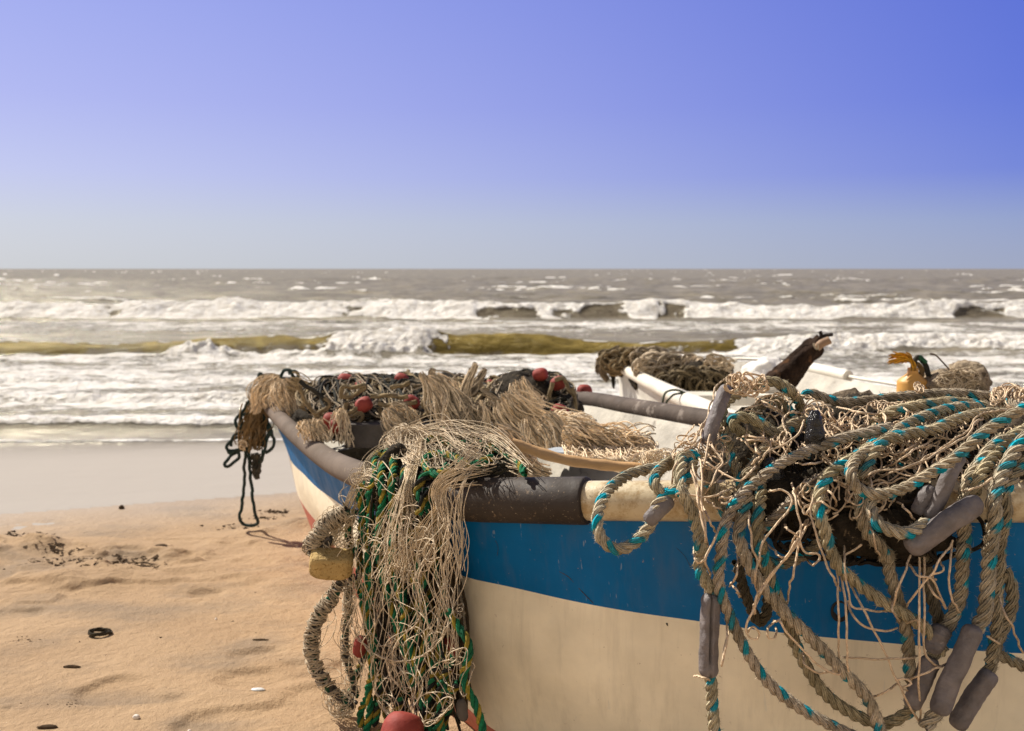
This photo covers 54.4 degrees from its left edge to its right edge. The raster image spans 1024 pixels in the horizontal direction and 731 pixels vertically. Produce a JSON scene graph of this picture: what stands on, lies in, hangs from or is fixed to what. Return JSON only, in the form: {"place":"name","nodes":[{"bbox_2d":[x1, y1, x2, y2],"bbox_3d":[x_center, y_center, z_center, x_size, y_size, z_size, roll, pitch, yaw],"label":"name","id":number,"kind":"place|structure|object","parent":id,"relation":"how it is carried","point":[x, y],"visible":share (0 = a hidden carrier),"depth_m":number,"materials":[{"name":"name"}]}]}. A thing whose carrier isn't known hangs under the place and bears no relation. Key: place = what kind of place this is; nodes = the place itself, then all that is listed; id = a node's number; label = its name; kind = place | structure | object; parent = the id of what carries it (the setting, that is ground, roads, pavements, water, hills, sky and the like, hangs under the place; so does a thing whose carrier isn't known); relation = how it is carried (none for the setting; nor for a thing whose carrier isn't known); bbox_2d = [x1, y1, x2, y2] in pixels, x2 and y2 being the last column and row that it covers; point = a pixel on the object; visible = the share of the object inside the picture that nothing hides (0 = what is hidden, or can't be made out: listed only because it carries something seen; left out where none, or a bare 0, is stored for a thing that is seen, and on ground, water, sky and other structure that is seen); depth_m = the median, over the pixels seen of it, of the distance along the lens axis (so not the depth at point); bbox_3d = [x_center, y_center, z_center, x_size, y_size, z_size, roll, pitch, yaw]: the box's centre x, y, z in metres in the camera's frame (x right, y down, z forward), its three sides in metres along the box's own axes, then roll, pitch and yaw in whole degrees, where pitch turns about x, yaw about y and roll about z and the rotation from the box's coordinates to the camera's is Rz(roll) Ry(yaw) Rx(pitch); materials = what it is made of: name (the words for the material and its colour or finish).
{"place":"outdoors","nodes":[
{"label":"outdoors","id":0,"kind":"place"},
{"bbox_2d":[0,492,474,730],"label":"sand","id":1,"kind":"structure","parent":0,"point":[210,672],"depth_m":3.89,"materials":[{"name":"beige sand"}]},
{"bbox_2d":[36,724,57,728],"bbox_3d":[-1.381,1.075,2.961,0.064,0.014,0.019,0,6,0],"label":"bark piece","id":2,"kind":"object","parent":1,"relation":"on","point":[48,726],"visible":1,"depth_m":2.95,"materials":[{"name":"brown wood"}]},
{"bbox_2d":[63,665,80,667],"bbox_3d":[-1.519,1.039,3.435,0.062,0.013,0.015,0,6,0],"label":"splinter","id":3,"kind":"object","parent":1,"relation":"on","point":[71,666],"visible":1,"depth_m":3.43,"materials":[{"name":"brown wood"}]},
{"bbox_2d":[87,627,112,637],"bbox_3d":[-1.552,1.006,3.754,0.091,0.024,0.072,0,6,0],"label":"seaweed","id":4,"kind":"object","parent":1,"relation":"on","point":[99,632],"visible":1,"depth_m":3.75,"materials":[{"name":"plant"}]},
{"bbox_2d":[3,508,288,706],"bbox_3d":[-1.539,0.965,4.276,1.541,0.090,2.874,-2,6,-21],"label":"strandline debris","id":5,"kind":"object","parent":1,"relation":"on","point":[156,556],"visible":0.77,"depth_m":4.81,"materials":[{"name":"brown plant"}]},
{"bbox_2d":[251,687,265,690],"bbox_3d":[-0.824,1.052,3.233,0.048,0.010,0.020,0,6,0],"label":"plastic","id":6,"kind":"object","parent":1,"relation":"on","point":[257,689],"visible":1,"depth_m":3.23,"materials":[{"name":"white plastic"}]},
{"bbox_2d":[264,391,1023,730],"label":"fishing boat","id":7,"kind":"object","parent":1,"relation":"on","point":[574,625],"visible":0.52,"depth_m":2.50,"materials":[{"name":"blue paint"}]},
{"bbox_2d":[223,368,299,526],"bbox_3d":[-1.240,0.435,5.220,0.570,0.857,0.132,0,6,0],"label":"rope","id":8,"kind":"object","parent":7,"relation":"hanging from","point":[255,428],"visible":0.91,"depth_m":5.23,"materials":[{"name":"fabric"}]},
{"bbox_2d":[302,413,532,730],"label":"fishing net","id":9,"kind":"object","parent":7,"relation":"hanging from","point":[405,570],"visible":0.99,"depth_m":2.74,"materials":[{"name":"beige fabric"}]},
{"bbox_2d":[309,547,353,579],"bbox_3d":[-0.521,0.571,2.871,0.127,0.092,0.086,-1,6,-9],"label":"foam float","id":10,"kind":"object","parent":9,"relation":"attached to","point":[326,564],"visible":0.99,"depth_m":2.84,"materials":[{"name":"yellow plastic"}]},
{"bbox_2d":[352,635,367,657],"bbox_3d":[-0.445,0.823,2.913,0.044,0.066,0.039,0,6,0],"label":"float","id":11,"kind":"object","parent":9,"relation":"attached to","point":[358,647],"visible":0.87,"depth_m":2.90,"materials":[{"name":"red plastic"}]},
{"bbox_2d":[381,711,423,730],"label":"float","id":12,"kind":"object","parent":9,"relation":"attached to","point":[400,721],"visible":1,"depth_m":2.58,"materials":[{"name":"red plastic"}]},
{"bbox_2d":[441,635,455,673],"bbox_3d":[-0.174,0.790,2.709,0.055,0.112,0.051,0,6,0],"label":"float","id":13,"kind":"object","parent":9,"relation":"attached to","point":[445,641],"visible":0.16,"depth_m":2.69,"materials":[{"name":"red plastic"}]},
{"bbox_2d":[456,698,467,721],"bbox_3d":[-0.130,0.899,2.599,0.032,0.062,0.027,0,6,0],"label":"sinker","id":14,"kind":"object","parent":9,"relation":"hanging from","point":[461,708],"visible":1,"depth_m":2.59},
{"bbox_2d":[246,362,671,476],"bbox_3d":[-0.220,0.206,4.129,1.283,0.466,2.821,-2,6,-24],"label":"fishing net","id":15,"kind":"object","parent":7,"relation":"on","point":[523,400],"visible":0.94,"depth_m":3.99,"materials":[{"name":"fabric"}]},
{"bbox_2d":[322,412,334,426],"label":"float","id":16,"kind":"object","parent":15,"relation":"on","point":[327,416],"visible":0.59,"depth_m":4.03,"materials":[{"name":"red plastic"}]},
{"bbox_2d":[328,420,342,434],"bbox_3d":[-0.711,0.247,4.043,0.074,0.067,0.067,0,6,0],"label":"float","id":17,"kind":"object","parent":15,"relation":"on","point":[334,427],"visible":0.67,"depth_m":4.01,"materials":[{"name":"red plastic"}]},
{"bbox_2d":[338,373,352,382],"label":"float","id":18,"kind":"object","parent":15,"relation":"on","point":[344,376],"visible":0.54,"depth_m":4.50,"materials":[{"name":"red plastic"}]},
{"bbox_2d":[355,396,372,412],"bbox_3d":[-0.618,0.164,4.155,0.077,0.070,0.070,0,6,0],"label":"float","id":19,"kind":"object","parent":15,"relation":"on","point":[364,404],"visible":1,"depth_m":4.13,"materials":[{"name":"red plastic"}]},
{"bbox_2d":[394,373,408,379],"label":"float","id":20,"kind":"object","parent":15,"relation":"on","point":[398,376],"visible":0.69,"depth_m":4.51,"materials":[{"name":"red plastic"}]},
{"bbox_2d":[404,395,419,409],"bbox_3d":[-0.420,0.155,4.185,0.071,0.066,0.063,0,6,0],"label":"float","id":21,"kind":"object","parent":15,"relation":"on","point":[411,398],"visible":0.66,"depth_m":4.16,"materials":[{"name":"red plastic"}]},
{"bbox_2d":[532,368,547,380],"bbox_3d":[0.125,0.040,4.374,0.068,0.060,0.062,2,6,17],"label":"float","id":22,"kind":"object","parent":15,"relation":"on","point":[539,374],"visible":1,"depth_m":4.35,"materials":[{"name":"red plastic"}]},
{"bbox_2d":[550,375,564,390],"bbox_3d":[0.202,0.076,4.328,0.075,0.068,0.069,0,6,0],"label":"float","id":23,"kind":"object","parent":15,"relation":"on","point":[559,385],"visible":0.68,"depth_m":4.30,"materials":[{"name":"red plastic"}]},
{"bbox_2d":[551,404,568,412],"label":"float","id":24,"kind":"object","parent":15,"relation":"on","point":[559,408],"visible":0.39,"depth_m":4.07,"materials":[{"name":"red plastic"}]},
{"bbox_2d":[510,438,641,471],"bbox_3d":[0.199,0.272,2.990,0.412,0.109,0.034,0,6,0],"label":"wooden pole","id":25,"kind":"object","parent":7,"relation":"in","point":[564,459],"visible":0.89,"depth_m":2.98,"materials":[{"name":"brown wood"}]},
{"bbox_2d":[577,384,591,391],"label":"float","id":26,"kind":"object","parent":7,"relation":"on","point":[584,387],"visible":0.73,"depth_m":4.76,"materials":[{"name":"red plastic"}]},
{"bbox_2d":[671,371,1023,721],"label":"fishing net","id":27,"kind":"object","parent":7,"relation":"on","point":[797,522],"visible":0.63,"depth_m":2.19,"materials":[{"name":"fabric"}]},
{"bbox_2d":[590,450,704,555],"bbox_3d":[0.307,0.300,2.241,0.187,0.193,0.390,2,6,23],"label":"rope","id":28,"kind":"object","parent":27,"relation":"on","point":[659,509],"visible":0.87,"depth_m":2.11,"materials":[{"name":"beige fabric"}]},
{"bbox_2d":[647,455,698,498],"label":"rope","id":29,"kind":"object","parent":27,"relation":"on","point":[660,469],"visible":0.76,"depth_m":2.14,"materials":[{"name":"beige fabric"}]},
{"bbox_2d":[673,448,721,730],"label":"rope","id":30,"kind":"object","parent":27,"relation":"hanging from","point":[708,653],"visible":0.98,"depth_m":2.11,"materials":[{"name":"beige fabric"}]},
{"bbox_2d":[701,384,731,445],"bbox_3d":[0.471,0.113,2.285,0.038,0.136,0.104,5,7,42],"label":"sinker","id":31,"kind":"object","parent":27,"relation":"on","point":[717,411],"visible":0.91,"depth_m":2.27},
{"bbox_2d":[702,466,732,522],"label":"rope","id":32,"kind":"object","parent":27,"relation":"on","point":[715,488],"visible":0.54,"depth_m":2.19,"materials":[{"name":"beige fabric"}]},
{"bbox_2d":[731,547,772,627],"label":"rope","id":33,"kind":"object","parent":27,"relation":"hanging from","point":[761,619],"visible":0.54,"depth_m":2.18,"materials":[{"name":"brown fabric"}]},
{"bbox_2d":[726,409,782,445],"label":"rope","id":34,"kind":"object","parent":27,"relation":"on","point":[734,420],"visible":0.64,"depth_m":2.32,"materials":[{"name":"beige fabric"}]},
{"bbox_2d":[719,376,807,495],"bbox_3d":[0.574,0.158,2.371,0.150,0.266,0.401,4,7,36],"label":"rope","id":35,"kind":"object","parent":27,"relation":"on","point":[788,389],"visible":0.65,"depth_m":2.36,"materials":[{"name":"beige fabric"}]},
{"bbox_2d":[748,396,795,436],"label":"rope","id":36,"kind":"object","parent":27,"relation":"on","point":[770,431],"visible":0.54,"depth_m":2.41,"materials":[{"name":"beige fabric"}]},
{"bbox_2d":[739,415,807,481],"bbox_3d":[0.604,0.187,2.303,0.065,0.134,0.287,5,8,44],"label":"rope","id":37,"kind":"object","parent":27,"relation":"on","point":[793,423],"visible":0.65,"depth_m":2.29,"materials":[{"name":"beige fabric"}]},
{"bbox_2d":[762,471,821,532],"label":"rope","id":38,"kind":"object","parent":27,"relation":"on","point":[770,521],"visible":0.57,"depth_m":2.15,"materials":[{"name":"beige fabric"}]},
{"bbox_2d":[770,537,822,572],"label":"rope","id":39,"kind":"object","parent":27,"relation":"on","point":[813,546],"visible":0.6,"depth_m":2.16,"materials":[{"name":"beige fabric"}]},
{"bbox_2d":[711,422,892,730],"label":"rope","id":40,"kind":"object","parent":27,"relation":"on","point":[762,675],"visible":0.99,"depth_m":2.13,"materials":[{"name":"beige fabric"}]},
{"bbox_2d":[731,495,886,730],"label":"rope","id":41,"kind":"object","parent":27,"relation":"on","point":[806,633],"visible":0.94,"depth_m":2.11,"materials":[{"name":"beige fabric"}]},
{"bbox_2d":[750,483,915,730],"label":"rope","id":42,"kind":"object","parent":27,"relation":"hanging from","point":[854,714],"visible":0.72,"depth_m":2.15,"materials":[{"name":"beige fabric"}]},
{"bbox_2d":[811,437,948,656],"bbox_3d":[0.771,0.396,2.110,0.270,0.462,0.204,-4,7,-36],"label":"rope","id":43,"kind":"object","parent":27,"relation":"on","point":[825,534],"visible":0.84,"depth_m":2.11,"materials":[{"name":"beige fabric"}]},
{"bbox_2d":[852,493,915,687],"bbox_3d":[0.804,0.483,2.137,0.170,0.440,0.069,0,6,0],"label":"rope","id":44,"kind":"object","parent":27,"relation":"hanging from","point":[887,558],"visible":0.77,"depth_m":2.12,"materials":[{"name":"beige fabric"}]},
{"bbox_2d":[863,498,929,539],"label":"rope","id":45,"kind":"object","parent":27,"relation":"on","point":[880,524],"visible":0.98,"depth_m":2.06,"materials":[{"name":"beige fabric"}]},
{"bbox_2d":[872,452,921,475],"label":"rope","id":46,"kind":"object","parent":27,"relation":"on","point":[913,455],"visible":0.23,"depth_m":2.30,"materials":[{"name":"beige fabric"}]},
{"bbox_2d":[801,387,1023,415],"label":"rope","id":47,"kind":"object","parent":27,"relation":"on","point":[832,400],"visible":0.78,"depth_m":2.51,"materials":[{"name":"beige fabric"}]},
{"bbox_2d":[911,485,934,515],"bbox_3d":[0.882,0.288,2.128,0.054,0.065,0.033,-2,6,-16],"label":"sinker","id":48,"kind":"object","parent":27,"relation":"on","point":[923,497],"visible":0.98,"depth_m":2.12},
{"bbox_2d":[869,394,989,424],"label":"rope","id":49,"kind":"object","parent":27,"relation":"on","point":[897,409],"visible":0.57,"depth_m":2.38,"materials":[{"name":"beige fabric"}]},
{"bbox_2d":[916,554,944,623],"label":"rope","id":50,"kind":"object","parent":27,"relation":"hanging from","point":[936,612],"visible":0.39,"depth_m":2.18,"materials":[{"name":"brown fabric"}]},
{"bbox_2d":[842,400,1023,500],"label":"rope","id":51,"kind":"object","parent":27,"relation":"on","point":[950,460],"visible":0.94,"depth_m":2.09,"materials":[{"name":"beige fabric"}]},
{"bbox_2d":[857,404,1008,481],"bbox_3d":[0.970,0.169,2.280,0.546,0.142,0.061,-3,6,-30],"label":"rope","id":52,"kind":"object","parent":27,"relation":"on","point":[909,433],"visible":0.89,"depth_m":2.24,"materials":[{"name":"beige fabric"}]},
{"bbox_2d":[903,495,983,555],"bbox_3d":[0.902,0.334,2.077,0.169,0.126,0.055,-1,6,-7],"label":"sinker","id":53,"kind":"object","parent":27,"relation":"on","point":[943,525],"visible":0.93,"depth_m":2.06},
{"bbox_2d":[923,457,965,518],"bbox_3d":[0.927,0.259,2.123,0.105,0.142,0.049,-3,6,-25],"label":"sinker","id":54,"kind":"object","parent":27,"relation":"on","point":[945,485],"visible":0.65,"depth_m":2.10},
{"bbox_2d":[901,432,1010,710],"bbox_3d":[0.988,0.449,2.169,0.298,0.592,0.089,-3,6,-27],"label":"rope","id":55,"kind":"object","parent":27,"relation":"hanging from","point":[935,646],"visible":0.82,"depth_m":2.13,"materials":[{"name":"beige fabric"}]},
{"bbox_2d":[917,426,1023,730],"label":"rope","id":56,"kind":"object","parent":27,"relation":"hanging from","point":[954,672],"visible":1,"depth_m":2.09,"materials":[{"name":"beige fabric"}]},
{"bbox_2d":[949,567,1020,730],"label":"rope","id":57,"kind":"object","parent":27,"relation":"hanging from","point":[981,685],"visible":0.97,"depth_m":2.15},
{"bbox_2d":[970,423,1023,495],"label":"rope","id":58,"kind":"object","parent":27,"relation":"on","point":[982,470],"visible":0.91,"depth_m":2.16,"materials":[{"name":"beige fabric"}]},
{"bbox_2d":[983,453,1023,664],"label":"rope","id":59,"kind":"object","parent":27,"relation":"hanging from","point":[996,628],"visible":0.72,"depth_m":2.14,"materials":[{"name":"beige fabric"}]},
{"bbox_2d":[1000,650,1023,671],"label":"rope","id":60,"kind":"object","parent":27,"relation":"hanging from","point":[1012,660],"visible":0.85,"depth_m":2.17,"materials":[{"name":"beige fabric"}]},
{"bbox_2d":[821,388,1023,427],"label":"fishing net","id":61,"kind":"object","parent":7,"relation":"on","point":[1018,421],"visible":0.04,"depth_m":3.71,"materials":[{"name":"beige fabric"}]},
{"bbox_2d":[887,351,930,391],"bbox_3d":[1.508,0.132,3.780,0.190,0.372,0.112,0,6,0],"label":"canister","id":62,"kind":"object","parent":61,"relation":"on","point":[910,378],"visible":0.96,"depth_m":3.75,"materials":[{"name":"yellow plastic"}]},
{"bbox_2d":[924,359,992,390],"bbox_3d":[1.679,0.056,3.788,0.264,0.159,0.296,0,6,0],"label":"net roll","id":63,"kind":"object","parent":61,"relation":"on","point":[965,374],"visible":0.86,"depth_m":3.67,"materials":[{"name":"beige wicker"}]},
{"bbox_2d":[930,353,948,369],"bbox_3d":[1.613,0.002,3.718,0.106,0.098,0.009,0,6,0],"label":"stick","id":64,"kind":"object","parent":63,"relation":"in","point":[947,367],"visible":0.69,"depth_m":3.71,"materials":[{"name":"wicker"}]},
{"bbox_2d":[617,357,896,412],"bbox_3d":[1.414,0.460,5.707,1.478,0.859,3.650,-2,6,-21],"label":"fishing boat","id":65,"kind":"object","parent":1,"relation":"on","point":[827,379],"visible":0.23,"depth_m":5.91,"materials":[{"name":"paint"}]},
{"bbox_2d":[595,345,740,402],"bbox_3d":[1.056,0.090,6.242,0.796,0.352,1.975,-1,6,-8],"label":"fishing net","id":66,"kind":"object","parent":65,"relation":"on","point":[686,371],"visible":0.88,"depth_m":6.33,"materials":[{"name":"fabric"}]},
{"bbox_2d":[741,357,781,392],"bbox_3d":[1.542,0.066,6.032,0.312,0.240,0.238,0,6,0],"label":"sack","id":67,"kind":"object","parent":65,"relation":"in","point":[763,365],"visible":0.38,"depth_m":5.96,"materials":[{"name":"white fabric"}]},
{"bbox_2d":[765,331,832,397],"bbox_3d":[1.419,-0.007,4.921,0.328,0.332,0.154,0,6,0],"label":"charred log","id":68,"kind":"object","parent":65,"relation":"on","point":[794,365],"visible":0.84,"depth_m":4.87,"materials":[{"name":"brown wood"}]},
{"bbox_2d":[0,269,1023,529],"bbox_3d":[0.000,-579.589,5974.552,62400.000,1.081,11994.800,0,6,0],"label":"sea water","id":69,"kind":"structure","parent":0,"point":[122,385],"depth_m":20.31,"materials":[{"name":"grey liquid"}]},
{"bbox_2d":[0,0,1023,268],"label":"sky","id":70,"kind":"structure","parent":0,"point":[135,134],"materials":[{"name":"blue"}]}
]}

